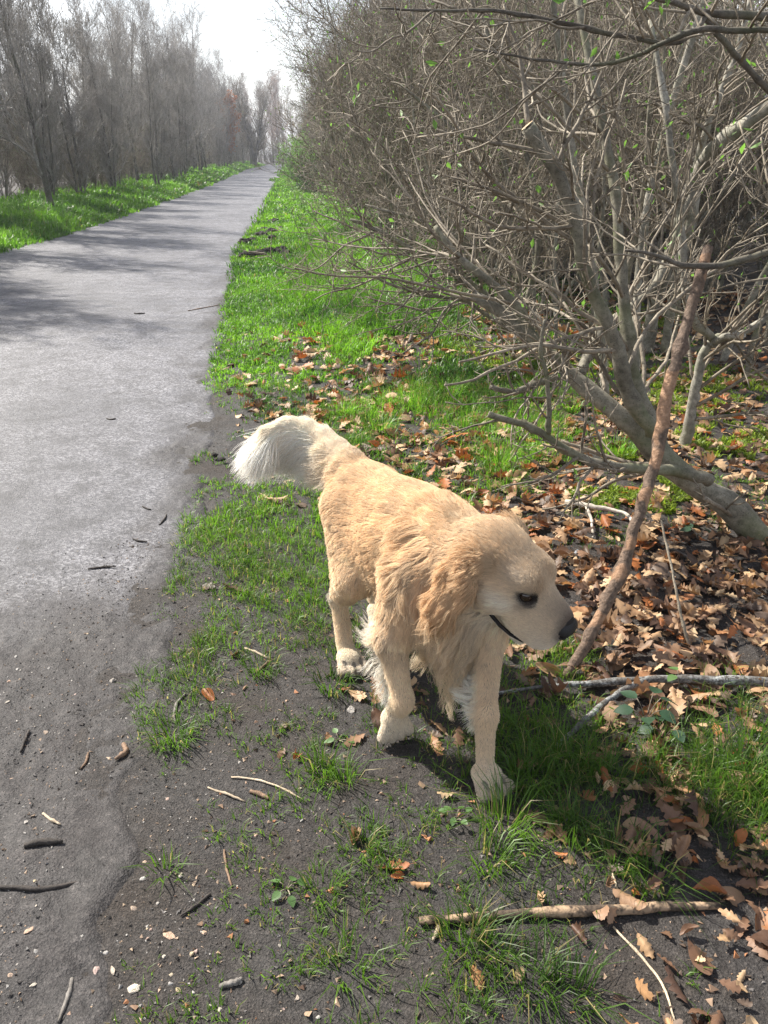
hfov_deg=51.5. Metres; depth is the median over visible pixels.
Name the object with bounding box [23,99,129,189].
thicket shrub
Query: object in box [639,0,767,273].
thicket shrub
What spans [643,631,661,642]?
fallen leaf
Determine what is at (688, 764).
fallen leaf
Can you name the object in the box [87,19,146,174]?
bare tree
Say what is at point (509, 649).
fallen leaf
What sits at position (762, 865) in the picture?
fallen leaf
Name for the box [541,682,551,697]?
fallen leaf
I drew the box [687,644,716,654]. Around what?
fallen leaf
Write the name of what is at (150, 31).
bare tree
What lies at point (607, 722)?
fallen leaf
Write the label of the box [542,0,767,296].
thicket shrub
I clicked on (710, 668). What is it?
fallen leaf
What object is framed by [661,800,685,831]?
fallen leaf
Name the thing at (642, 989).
fallen leaf
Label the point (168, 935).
stone
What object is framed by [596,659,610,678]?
fallen leaf
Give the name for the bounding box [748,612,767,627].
fallen leaf
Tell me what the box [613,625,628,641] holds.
fallen leaf
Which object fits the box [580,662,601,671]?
fallen leaf
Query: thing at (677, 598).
thin sapling
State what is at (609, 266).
thicket shrub
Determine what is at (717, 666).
fallen leaf
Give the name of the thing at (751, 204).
thicket shrub
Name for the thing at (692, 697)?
fallen leaf
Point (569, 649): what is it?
fallen leaf
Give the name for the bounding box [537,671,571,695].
fallen leaf
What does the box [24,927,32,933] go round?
stone
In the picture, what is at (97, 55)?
bare tree
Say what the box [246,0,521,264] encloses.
thicket shrub
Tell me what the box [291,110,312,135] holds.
thicket shrub
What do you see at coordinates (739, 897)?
fallen leaf
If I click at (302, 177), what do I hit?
evergreen shrub
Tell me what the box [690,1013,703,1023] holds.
fallen leaf
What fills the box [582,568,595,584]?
fallen leaf
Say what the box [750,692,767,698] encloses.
fallen leaf
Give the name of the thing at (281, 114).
bare tree
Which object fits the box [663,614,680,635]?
fallen leaf
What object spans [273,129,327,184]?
leafy shrub
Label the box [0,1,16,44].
bare tree
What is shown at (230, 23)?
sky
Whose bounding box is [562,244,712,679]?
propped stick
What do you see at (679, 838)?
fallen leaf
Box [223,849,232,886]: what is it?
twig
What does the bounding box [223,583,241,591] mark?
fallen leaf
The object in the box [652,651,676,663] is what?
fallen leaf
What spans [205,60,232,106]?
bare tree
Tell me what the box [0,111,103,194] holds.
thicket shrub
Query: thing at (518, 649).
fallen leaf
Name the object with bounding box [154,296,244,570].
edge crumbs
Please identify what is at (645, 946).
fallen leaf
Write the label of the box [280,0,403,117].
thicket shrub
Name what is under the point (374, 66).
thicket shrub
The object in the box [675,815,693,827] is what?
fallen leaf
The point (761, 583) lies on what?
fallen leaf
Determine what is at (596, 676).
fallen leaf
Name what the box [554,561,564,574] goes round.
fallen leaf
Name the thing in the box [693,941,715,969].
fallen leaf
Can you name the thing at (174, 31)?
bare tree
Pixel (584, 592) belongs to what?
fallen leaf
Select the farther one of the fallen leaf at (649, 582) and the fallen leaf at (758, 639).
the fallen leaf at (649, 582)
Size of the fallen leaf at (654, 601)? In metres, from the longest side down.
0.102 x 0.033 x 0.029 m
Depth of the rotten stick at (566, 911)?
1.42 m
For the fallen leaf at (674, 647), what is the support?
on the ground at (252, 995)
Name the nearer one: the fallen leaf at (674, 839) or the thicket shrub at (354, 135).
the fallen leaf at (674, 839)
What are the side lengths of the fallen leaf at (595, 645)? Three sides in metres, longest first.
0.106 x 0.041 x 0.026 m
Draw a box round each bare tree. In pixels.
[0,0,40,181]
[0,0,47,193]
[0,0,60,175]
[0,0,61,208]
[0,0,64,180]
[0,0,75,196]
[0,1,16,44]
[0,4,15,182]
[0,4,36,115]
[12,1,72,131]
[14,0,101,112]
[15,1,116,194]
[50,0,108,181]
[58,0,105,98]
[58,0,142,187]
[61,23,107,173]
[70,21,136,182]
[86,0,156,106]
[86,11,110,89]
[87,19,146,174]
[89,0,142,180]
[94,0,137,88]
[97,0,168,179]
[99,0,171,174]
[105,0,141,115]
[120,0,170,137]
[121,29,155,142]
[123,4,165,97]
[123,27,170,184]
[125,0,167,125]
[128,12,180,117]
[129,63,180,179]
[146,20,195,177]
[153,71,192,179]
[154,44,197,173]
[156,0,201,166]
[156,5,206,161]
[162,15,185,73]
[164,13,206,127]
[165,16,189,51]
[168,0,219,142]
[171,34,208,168]
[173,91,196,169]
[174,41,217,170]
[177,63,211,168]
[179,1,221,166]
[181,50,223,166]
[183,37,213,157]
[194,47,214,163]
[199,45,229,163]
[199,82,230,163]
[203,40,219,132]
[203,77,233,136]
[203,99,230,166]
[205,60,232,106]
[206,106,232,165]
[209,71,236,166]
[211,45,234,161]
[213,59,228,103]
[216,101,243,164]
[217,90,239,144]
[220,55,244,161]
[221,71,274,166]
[226,86,252,163]
[232,99,246,161]
[233,68,256,136]
[237,70,255,128]
[249,79,270,161]
[252,79,270,160]
[258,60,278,148]
[263,66,287,149]
[264,68,289,159]
[267,81,287,145]
[267,99,284,144]
[280,81,298,143]
[346,0,376,55]
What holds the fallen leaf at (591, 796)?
on the ground at (252, 995)
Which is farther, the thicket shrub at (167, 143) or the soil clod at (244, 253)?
the thicket shrub at (167, 143)
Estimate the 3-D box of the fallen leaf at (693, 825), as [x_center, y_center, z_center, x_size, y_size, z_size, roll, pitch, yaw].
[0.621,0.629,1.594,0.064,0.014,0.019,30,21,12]
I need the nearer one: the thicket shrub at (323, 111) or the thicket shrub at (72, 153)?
the thicket shrub at (323, 111)
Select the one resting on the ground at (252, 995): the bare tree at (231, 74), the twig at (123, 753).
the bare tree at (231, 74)
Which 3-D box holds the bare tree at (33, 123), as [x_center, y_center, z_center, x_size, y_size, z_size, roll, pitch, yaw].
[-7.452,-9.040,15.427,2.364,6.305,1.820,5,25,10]
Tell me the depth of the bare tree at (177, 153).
31.66 m
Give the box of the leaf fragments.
[354,329,767,834]
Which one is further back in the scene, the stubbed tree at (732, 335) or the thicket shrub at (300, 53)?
the thicket shrub at (300, 53)
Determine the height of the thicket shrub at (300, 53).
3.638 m
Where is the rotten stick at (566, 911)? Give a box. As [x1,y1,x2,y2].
[419,901,720,924]
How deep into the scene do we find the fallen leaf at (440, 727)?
1.89 m
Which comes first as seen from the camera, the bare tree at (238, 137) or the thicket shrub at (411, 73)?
the thicket shrub at (411, 73)
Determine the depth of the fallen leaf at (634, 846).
1.53 m
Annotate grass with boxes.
[0,160,264,252]
[104,364,767,1023]
[201,165,741,384]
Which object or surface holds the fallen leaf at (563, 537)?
on the ground at (252, 995)
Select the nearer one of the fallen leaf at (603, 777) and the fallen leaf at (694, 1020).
the fallen leaf at (694, 1020)
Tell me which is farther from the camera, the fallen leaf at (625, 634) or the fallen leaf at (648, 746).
the fallen leaf at (625, 634)
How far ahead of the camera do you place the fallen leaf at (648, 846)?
1.54 m
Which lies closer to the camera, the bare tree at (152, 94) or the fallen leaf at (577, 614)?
the fallen leaf at (577, 614)
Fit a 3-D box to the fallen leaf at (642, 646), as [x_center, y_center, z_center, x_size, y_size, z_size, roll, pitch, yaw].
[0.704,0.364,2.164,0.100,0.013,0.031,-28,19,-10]
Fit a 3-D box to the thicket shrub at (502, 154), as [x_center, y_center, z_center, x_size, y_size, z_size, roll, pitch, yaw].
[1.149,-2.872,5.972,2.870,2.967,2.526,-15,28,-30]
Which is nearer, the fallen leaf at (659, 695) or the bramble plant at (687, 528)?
the fallen leaf at (659, 695)
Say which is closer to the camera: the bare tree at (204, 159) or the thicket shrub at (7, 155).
the thicket shrub at (7, 155)
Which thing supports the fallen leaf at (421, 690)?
on the ground at (252, 995)
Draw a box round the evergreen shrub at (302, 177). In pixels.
[296,156,323,192]
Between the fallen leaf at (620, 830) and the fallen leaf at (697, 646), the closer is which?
the fallen leaf at (620, 830)
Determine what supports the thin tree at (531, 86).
on the ground at (252, 995)
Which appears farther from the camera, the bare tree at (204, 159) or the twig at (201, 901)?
the bare tree at (204, 159)
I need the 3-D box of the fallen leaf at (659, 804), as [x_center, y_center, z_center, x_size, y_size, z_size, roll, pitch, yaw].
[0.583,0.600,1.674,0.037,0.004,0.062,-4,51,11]
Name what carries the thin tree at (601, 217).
on the ground at (252, 995)
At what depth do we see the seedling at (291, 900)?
1.47 m
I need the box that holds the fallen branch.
[498,674,767,748]
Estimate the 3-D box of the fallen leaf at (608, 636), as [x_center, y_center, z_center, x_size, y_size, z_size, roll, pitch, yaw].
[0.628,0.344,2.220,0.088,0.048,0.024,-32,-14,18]
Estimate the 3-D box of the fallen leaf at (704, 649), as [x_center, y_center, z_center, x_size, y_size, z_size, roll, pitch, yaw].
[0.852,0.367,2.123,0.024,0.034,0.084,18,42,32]
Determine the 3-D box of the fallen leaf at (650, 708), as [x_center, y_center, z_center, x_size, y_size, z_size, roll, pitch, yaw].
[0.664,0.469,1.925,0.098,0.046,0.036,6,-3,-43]
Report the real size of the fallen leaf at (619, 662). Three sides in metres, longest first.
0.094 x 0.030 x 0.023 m
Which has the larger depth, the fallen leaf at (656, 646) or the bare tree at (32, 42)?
the bare tree at (32, 42)
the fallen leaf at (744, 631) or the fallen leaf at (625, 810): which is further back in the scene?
the fallen leaf at (744, 631)
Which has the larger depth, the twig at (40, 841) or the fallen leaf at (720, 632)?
the fallen leaf at (720, 632)
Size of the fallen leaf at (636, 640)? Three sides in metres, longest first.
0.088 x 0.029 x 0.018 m
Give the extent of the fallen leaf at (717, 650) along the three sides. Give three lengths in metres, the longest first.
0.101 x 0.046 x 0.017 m
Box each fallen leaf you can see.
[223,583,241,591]
[344,731,368,746]
[345,688,366,700]
[350,822,360,844]
[369,683,384,703]
[371,708,381,730]
[378,858,412,869]
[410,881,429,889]
[413,686,429,694]
[429,719,445,735]
[430,736,443,755]
[453,726,464,746]
[468,965,484,996]
[499,685,507,690]
[505,641,512,658]
[513,643,525,651]
[516,669,539,676]
[522,809,547,825]
[527,649,548,660]
[529,695,536,706]
[535,540,552,551]
[535,662,559,676]
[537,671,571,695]
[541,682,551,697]
[545,820,567,843]
[553,546,569,554]
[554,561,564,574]
[555,528,567,543]
[563,645,574,653]
[570,575,601,584]
[570,605,592,615]
[570,921,586,944]
[571,785,596,800]
[573,610,585,625]
[574,633,602,650]
[575,560,596,571]
[575,618,587,629]
[576,550,589,556]
[577,600,596,606]
[580,554,600,561]
[580,580,590,600]
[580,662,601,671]
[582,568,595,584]
[582,673,599,688]
[584,667,592,678]
[588,751,605,760]
[590,694,616,704]
[593,590,601,601]
[593,903,608,920]
[596,628,618,644]
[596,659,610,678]
[597,746,615,754]
[598,557,609,573]
[598,701,618,730]
[598,715,609,726]
[600,766,613,796]
[602,570,611,576]
[603,608,620,628]
[603,648,617,674]
[604,659,622,666]
[605,586,630,596]
[606,885,646,909]
[606,907,617,924]
[609,780,619,799]
[613,541,622,558]
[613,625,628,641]
[614,827,622,842]
[614,839,651,856]
[615,596,632,605]
[615,598,630,618]
[616,644,636,655]
[616,649,645,659]
[618,799,635,817]
[620,581,630,597]
[620,600,651,619]
[623,824,635,842]
[625,660,650,665]
[626,579,640,587]
[626,675,660,693]
[628,637,656,655]
[628,823,644,843]
[629,633,643,644]
[630,588,650,596]
[634,928,654,958]
[635,666,657,687]
[635,834,664,853]
[635,977,653,1000]
[637,576,659,591]
[637,690,664,701]
[638,700,664,716]
[638,817,665,840]
[640,742,659,756]
[642,773,658,793]
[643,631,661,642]
[643,816,667,825]
[644,786,675,792]
[645,870,666,890]
[646,697,666,716]
[646,732,667,748]
[647,673,675,692]
[648,598,664,608]
[648,612,674,631]
[651,784,669,802]
[652,642,681,659]
[652,643,678,657]
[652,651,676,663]
[652,651,684,673]
[653,784,669,811]
[656,595,681,609]
[656,777,687,790]
[657,953,677,971]
[658,649,686,660]
[658,664,680,673]
[660,746,675,763]
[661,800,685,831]
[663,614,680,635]
[664,719,678,732]
[664,966,690,1007]
[664,1014,672,1023]
[665,683,683,690]
[665,826,674,836]
[666,593,683,601]
[666,754,689,765]
[666,763,681,785]
[667,683,676,701]
[667,698,686,726]
[667,832,677,851]
[669,661,683,674]
[669,689,685,702]
[669,832,694,851]
[670,601,686,620]
[670,826,689,846]
[672,593,697,601]
[672,617,693,634]
[674,796,689,805]
[674,831,689,859]
[674,860,688,886]
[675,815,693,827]
[679,783,704,807]
[679,923,698,934]
[681,602,695,617]
[681,758,696,774]
[683,822,702,833]
[684,691,715,702]
[684,789,698,820]
[685,933,712,974]
[686,683,708,702]
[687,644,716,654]
[688,582,706,593]
[688,719,706,746]
[688,1008,711,1016]
[689,702,720,716]
[690,578,696,593]
[690,645,712,664]
[690,683,725,691]
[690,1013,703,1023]
[693,876,726,893]
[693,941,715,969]
[694,605,716,613]
[696,806,708,827]
[697,612,709,622]
[698,643,710,662]
[698,696,731,707]
[704,659,719,675]
[707,625,726,633]
[707,1010,724,1023]
[709,644,743,656]
[710,650,731,668]
[713,661,721,667]
[715,570,728,591]
[715,978,740,993]
[716,597,729,615]
[716,852,729,868]
[718,908,741,922]
[720,581,741,589]
[722,886,744,906]
[725,646,741,666]
[726,671,750,689]
[730,619,753,636]
[731,875,767,889]
[732,580,744,598]
[732,662,748,671]
[734,859,749,878]
[735,917,749,936]
[736,853,767,869]
[737,616,756,633]
[740,843,767,849]
[742,709,762,730]
[743,667,767,679]
[744,587,757,598]
[745,686,767,692]
[746,577,767,587]
[746,936,767,959]
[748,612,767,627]
[750,599,767,612]
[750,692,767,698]
[750,929,767,945]
[751,851,759,872]
[755,634,762,642]
[755,824,767,834]
[755,901,765,930]
[759,700,767,713]
[759,880,767,893]
[761,908,767,929]
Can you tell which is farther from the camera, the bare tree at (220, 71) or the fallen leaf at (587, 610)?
the bare tree at (220, 71)
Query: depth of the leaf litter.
3.07 m
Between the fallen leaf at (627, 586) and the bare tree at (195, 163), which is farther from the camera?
the bare tree at (195, 163)
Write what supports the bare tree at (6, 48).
on the ground at (252, 995)
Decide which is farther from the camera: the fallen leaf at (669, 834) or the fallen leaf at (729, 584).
the fallen leaf at (729, 584)
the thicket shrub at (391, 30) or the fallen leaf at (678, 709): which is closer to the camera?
the fallen leaf at (678, 709)
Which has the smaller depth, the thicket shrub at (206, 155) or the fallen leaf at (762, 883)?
the fallen leaf at (762, 883)
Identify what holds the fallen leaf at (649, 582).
on the ground at (252, 995)
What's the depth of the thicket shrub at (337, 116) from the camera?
15.53 m
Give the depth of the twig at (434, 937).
1.39 m
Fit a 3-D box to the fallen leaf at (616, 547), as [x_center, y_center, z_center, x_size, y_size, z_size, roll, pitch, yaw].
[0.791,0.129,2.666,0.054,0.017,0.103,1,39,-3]
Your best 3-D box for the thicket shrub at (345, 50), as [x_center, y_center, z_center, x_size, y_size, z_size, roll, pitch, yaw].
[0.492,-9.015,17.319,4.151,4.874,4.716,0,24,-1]
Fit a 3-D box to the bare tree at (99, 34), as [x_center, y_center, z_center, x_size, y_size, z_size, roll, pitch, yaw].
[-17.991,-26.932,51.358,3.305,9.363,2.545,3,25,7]
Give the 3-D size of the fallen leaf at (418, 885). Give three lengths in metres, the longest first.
0.046 x 0.016 x 0.012 m
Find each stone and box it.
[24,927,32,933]
[93,966,99,973]
[111,966,114,974]
[127,984,139,994]
[163,932,174,939]
[347,706,354,712]
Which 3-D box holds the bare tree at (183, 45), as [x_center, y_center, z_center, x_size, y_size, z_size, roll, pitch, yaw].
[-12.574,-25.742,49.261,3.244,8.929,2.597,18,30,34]
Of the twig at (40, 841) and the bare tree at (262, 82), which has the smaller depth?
the twig at (40, 841)
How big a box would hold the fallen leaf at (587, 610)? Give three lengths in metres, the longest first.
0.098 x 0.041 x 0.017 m
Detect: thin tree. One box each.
[457,0,607,331]
[458,2,631,343]
[492,0,663,394]
[524,0,638,334]
[581,0,688,331]
[607,5,716,341]
[619,0,760,370]
[719,141,767,361]
[743,123,767,375]
[750,55,767,345]
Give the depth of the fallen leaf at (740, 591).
2.47 m
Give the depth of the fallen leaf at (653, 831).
1.57 m
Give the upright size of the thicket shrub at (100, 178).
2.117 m
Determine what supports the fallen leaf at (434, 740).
on the ground at (252, 995)
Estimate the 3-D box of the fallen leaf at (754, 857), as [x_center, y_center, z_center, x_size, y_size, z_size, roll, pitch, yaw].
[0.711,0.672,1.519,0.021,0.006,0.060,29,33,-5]
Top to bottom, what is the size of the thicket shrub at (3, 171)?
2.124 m
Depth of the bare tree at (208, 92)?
60.94 m
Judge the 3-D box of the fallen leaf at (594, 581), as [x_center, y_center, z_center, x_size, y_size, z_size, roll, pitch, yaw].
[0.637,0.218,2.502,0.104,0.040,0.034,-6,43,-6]
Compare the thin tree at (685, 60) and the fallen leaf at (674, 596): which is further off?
the thin tree at (685, 60)
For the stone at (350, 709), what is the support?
on the ground at (252, 995)
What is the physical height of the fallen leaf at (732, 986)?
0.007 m
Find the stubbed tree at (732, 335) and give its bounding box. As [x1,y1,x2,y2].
[587,0,767,446]
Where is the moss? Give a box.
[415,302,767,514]
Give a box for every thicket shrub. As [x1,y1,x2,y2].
[0,75,44,199]
[0,96,64,193]
[0,105,58,187]
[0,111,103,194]
[0,123,21,194]
[4,129,30,190]
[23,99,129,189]
[63,125,128,188]
[64,112,94,179]
[69,106,150,182]
[117,120,145,178]
[117,121,167,180]
[135,110,198,173]
[185,133,199,167]
[195,142,217,165]
[223,0,449,224]
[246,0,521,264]
[250,126,284,163]
[252,0,431,231]
[255,137,277,164]
[265,141,285,164]
[269,0,540,239]
[277,132,298,160]
[278,35,370,206]
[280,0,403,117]
[280,103,307,156]
[286,3,421,206]
[289,34,333,133]
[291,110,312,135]
[292,86,371,205]
[294,0,715,290]
[294,36,429,203]
[297,84,324,167]
[298,1,547,232]
[298,74,362,187]
[298,105,328,175]
[300,107,336,180]
[312,0,420,179]
[322,42,454,226]
[323,16,398,213]
[337,0,617,262]
[340,0,620,162]
[357,0,719,283]
[362,0,733,290]
[388,0,742,262]
[399,0,765,248]
[408,0,740,317]
[437,1,566,241]
[472,0,767,305]
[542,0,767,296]
[542,1,767,267]
[548,0,767,250]
[618,2,766,230]
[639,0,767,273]
[664,1,766,223]
[692,0,767,236]
[713,40,767,266]
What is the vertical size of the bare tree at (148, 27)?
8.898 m
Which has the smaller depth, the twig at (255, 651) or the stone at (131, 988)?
the stone at (131, 988)
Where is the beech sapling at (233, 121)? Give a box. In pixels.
[219,89,240,162]
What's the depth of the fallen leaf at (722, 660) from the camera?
2.11 m
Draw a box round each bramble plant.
[613,686,677,723]
[637,714,695,742]
[679,522,720,539]
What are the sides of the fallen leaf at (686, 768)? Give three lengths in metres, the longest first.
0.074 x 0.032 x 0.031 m
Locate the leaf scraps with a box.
[123,532,767,1020]
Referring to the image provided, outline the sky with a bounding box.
[0,0,765,154]
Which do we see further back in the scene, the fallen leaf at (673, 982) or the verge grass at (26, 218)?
the verge grass at (26, 218)
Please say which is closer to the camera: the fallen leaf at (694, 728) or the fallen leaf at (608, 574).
the fallen leaf at (694, 728)
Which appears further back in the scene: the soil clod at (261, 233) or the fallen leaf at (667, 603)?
the soil clod at (261, 233)
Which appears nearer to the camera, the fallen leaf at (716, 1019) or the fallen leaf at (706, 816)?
the fallen leaf at (716, 1019)
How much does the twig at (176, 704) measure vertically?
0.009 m
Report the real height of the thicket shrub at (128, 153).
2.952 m
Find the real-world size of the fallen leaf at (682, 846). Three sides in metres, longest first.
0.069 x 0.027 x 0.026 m
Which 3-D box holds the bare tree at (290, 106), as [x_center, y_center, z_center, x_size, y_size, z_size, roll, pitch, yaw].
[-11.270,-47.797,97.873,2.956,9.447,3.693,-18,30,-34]
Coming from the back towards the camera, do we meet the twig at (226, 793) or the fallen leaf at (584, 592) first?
the fallen leaf at (584, 592)
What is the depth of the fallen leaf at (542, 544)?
2.71 m
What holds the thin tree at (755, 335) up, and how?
on the ground at (252, 995)
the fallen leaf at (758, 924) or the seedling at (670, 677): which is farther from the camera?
the seedling at (670, 677)
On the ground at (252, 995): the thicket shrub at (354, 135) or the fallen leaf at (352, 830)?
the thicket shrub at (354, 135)
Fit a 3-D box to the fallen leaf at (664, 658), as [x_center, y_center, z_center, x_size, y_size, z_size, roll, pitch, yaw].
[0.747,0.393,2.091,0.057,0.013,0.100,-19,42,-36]
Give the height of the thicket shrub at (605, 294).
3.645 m
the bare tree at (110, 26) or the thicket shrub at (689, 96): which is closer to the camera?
the thicket shrub at (689, 96)
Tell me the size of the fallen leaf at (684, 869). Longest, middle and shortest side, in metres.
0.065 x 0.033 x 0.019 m
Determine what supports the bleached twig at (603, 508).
on the leaf litter
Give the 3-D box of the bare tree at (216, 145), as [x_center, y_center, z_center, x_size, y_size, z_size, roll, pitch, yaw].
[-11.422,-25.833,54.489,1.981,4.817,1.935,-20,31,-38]
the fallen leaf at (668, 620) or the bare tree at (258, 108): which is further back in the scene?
the bare tree at (258, 108)
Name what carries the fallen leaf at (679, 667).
on the ground at (252, 995)
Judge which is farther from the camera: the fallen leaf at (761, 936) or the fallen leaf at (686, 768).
the fallen leaf at (686, 768)
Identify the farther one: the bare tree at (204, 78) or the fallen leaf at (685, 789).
the bare tree at (204, 78)
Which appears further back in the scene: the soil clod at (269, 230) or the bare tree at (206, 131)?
the bare tree at (206, 131)
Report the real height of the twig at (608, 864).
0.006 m
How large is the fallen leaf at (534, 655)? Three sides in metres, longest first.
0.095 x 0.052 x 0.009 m
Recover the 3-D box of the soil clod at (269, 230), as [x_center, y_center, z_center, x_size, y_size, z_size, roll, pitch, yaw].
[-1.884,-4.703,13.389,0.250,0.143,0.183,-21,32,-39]
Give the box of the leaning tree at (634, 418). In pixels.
[240,0,767,546]
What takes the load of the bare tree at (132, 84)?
on the ground at (252, 995)
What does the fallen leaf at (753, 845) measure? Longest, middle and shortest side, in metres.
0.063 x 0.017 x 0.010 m
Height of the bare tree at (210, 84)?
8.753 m
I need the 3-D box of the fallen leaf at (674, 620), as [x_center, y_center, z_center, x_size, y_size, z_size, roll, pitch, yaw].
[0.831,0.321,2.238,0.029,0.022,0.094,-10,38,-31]
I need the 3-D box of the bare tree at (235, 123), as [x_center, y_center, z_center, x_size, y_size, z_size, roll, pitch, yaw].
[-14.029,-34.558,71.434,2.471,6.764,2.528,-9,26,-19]
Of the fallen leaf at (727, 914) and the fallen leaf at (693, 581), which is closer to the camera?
the fallen leaf at (727, 914)
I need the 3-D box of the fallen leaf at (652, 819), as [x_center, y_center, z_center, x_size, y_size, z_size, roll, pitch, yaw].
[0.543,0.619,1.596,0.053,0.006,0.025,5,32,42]
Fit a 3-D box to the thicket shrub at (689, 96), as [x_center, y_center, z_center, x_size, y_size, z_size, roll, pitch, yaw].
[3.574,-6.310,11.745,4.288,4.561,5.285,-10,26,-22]
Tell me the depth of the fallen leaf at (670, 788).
1.68 m
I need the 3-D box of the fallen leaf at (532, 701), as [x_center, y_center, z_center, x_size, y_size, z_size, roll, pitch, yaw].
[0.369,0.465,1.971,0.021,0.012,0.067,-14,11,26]
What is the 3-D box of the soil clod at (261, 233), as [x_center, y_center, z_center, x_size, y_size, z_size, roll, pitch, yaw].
[-1.984,-4.475,12.920,0.282,0.164,0.203,14,28,28]
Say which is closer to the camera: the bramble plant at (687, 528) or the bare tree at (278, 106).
the bramble plant at (687, 528)
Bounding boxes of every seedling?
[270,876,307,906]
[324,728,354,748]
[438,806,471,825]
[667,667,698,689]
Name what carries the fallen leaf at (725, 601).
on the ground at (252, 995)
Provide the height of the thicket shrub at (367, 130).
3.565 m
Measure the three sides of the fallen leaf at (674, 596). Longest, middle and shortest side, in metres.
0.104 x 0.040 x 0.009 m
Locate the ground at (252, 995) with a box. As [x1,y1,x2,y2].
[0,155,767,1023]
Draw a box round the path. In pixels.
[0,163,284,1023]
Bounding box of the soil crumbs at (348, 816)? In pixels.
[0,530,767,1023]
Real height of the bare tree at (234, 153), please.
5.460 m
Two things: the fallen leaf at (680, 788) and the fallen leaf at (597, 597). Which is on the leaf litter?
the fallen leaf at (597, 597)
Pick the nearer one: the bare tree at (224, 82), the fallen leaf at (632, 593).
the fallen leaf at (632, 593)
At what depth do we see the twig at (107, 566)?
2.62 m
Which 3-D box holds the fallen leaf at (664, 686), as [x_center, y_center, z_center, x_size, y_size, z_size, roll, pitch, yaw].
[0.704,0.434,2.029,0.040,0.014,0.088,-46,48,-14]
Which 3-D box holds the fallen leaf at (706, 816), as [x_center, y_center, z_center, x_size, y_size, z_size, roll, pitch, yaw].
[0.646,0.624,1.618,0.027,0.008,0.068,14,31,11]
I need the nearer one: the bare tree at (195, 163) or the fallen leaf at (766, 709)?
the fallen leaf at (766, 709)
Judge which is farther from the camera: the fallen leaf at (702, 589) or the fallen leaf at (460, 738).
the fallen leaf at (702, 589)
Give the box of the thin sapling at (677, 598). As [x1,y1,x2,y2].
[660,520,691,649]
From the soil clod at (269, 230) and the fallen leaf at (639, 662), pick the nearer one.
the fallen leaf at (639, 662)
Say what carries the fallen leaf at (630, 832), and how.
on the ground at (252, 995)
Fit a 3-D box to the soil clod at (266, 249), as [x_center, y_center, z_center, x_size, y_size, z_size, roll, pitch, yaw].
[-1.532,-3.463,10.637,0.251,0.146,0.181,-11,26,-23]
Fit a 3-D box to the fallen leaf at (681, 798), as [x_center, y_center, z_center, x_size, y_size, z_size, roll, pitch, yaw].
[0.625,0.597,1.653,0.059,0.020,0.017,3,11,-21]
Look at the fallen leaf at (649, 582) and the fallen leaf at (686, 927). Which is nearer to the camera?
the fallen leaf at (686, 927)
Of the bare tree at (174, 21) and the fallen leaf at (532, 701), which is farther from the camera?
the bare tree at (174, 21)
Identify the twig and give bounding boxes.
[0,881,76,891]
[20,729,29,752]
[24,837,62,847]
[42,812,60,824]
[57,977,73,1022]
[80,752,88,768]
[88,565,115,569]
[114,742,128,759]
[173,693,186,723]
[180,892,210,916]
[207,787,244,801]
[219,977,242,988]
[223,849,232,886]
[231,776,305,801]
[244,647,272,659]
[249,789,268,799]
[257,659,269,672]
[432,924,440,940]
[565,499,631,538]
[600,836,617,888]
[613,926,675,1020]
[668,546,767,600]
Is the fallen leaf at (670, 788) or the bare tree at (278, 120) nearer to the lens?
the fallen leaf at (670, 788)
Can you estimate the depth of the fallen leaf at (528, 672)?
2.08 m
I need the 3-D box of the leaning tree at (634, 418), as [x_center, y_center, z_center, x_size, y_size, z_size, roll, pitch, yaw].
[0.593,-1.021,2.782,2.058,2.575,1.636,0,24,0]
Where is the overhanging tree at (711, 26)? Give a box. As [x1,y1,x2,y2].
[307,0,767,301]
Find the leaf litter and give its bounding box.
[201,284,767,1023]
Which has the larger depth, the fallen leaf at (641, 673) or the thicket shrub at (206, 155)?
the thicket shrub at (206, 155)
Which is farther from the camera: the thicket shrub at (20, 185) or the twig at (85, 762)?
the thicket shrub at (20, 185)
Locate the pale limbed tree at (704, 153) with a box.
[602,0,767,353]
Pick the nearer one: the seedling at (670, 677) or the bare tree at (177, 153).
the seedling at (670, 677)
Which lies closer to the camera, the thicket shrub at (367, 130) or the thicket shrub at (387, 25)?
the thicket shrub at (387, 25)
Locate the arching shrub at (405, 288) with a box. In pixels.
[270,0,606,374]
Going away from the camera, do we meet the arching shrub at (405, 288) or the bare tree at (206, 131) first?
the arching shrub at (405, 288)
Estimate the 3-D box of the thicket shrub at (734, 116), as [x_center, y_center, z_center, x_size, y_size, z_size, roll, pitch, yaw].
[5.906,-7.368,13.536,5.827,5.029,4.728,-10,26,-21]
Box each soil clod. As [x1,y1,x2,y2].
[238,238,252,243]
[238,250,255,257]
[254,231,267,236]
[254,249,263,256]
[261,247,275,253]
[265,228,277,232]
[275,245,286,252]
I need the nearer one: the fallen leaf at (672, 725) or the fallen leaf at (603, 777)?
the fallen leaf at (603, 777)
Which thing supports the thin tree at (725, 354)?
on the ground at (252, 995)
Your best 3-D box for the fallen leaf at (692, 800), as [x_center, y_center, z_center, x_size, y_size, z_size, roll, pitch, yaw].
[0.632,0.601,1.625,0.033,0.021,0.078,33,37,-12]
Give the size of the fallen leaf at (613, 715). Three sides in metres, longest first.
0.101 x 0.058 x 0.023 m
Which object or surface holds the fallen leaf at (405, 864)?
on the ground at (252, 995)
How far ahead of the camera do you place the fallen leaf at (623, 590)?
2.41 m
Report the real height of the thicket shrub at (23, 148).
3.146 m

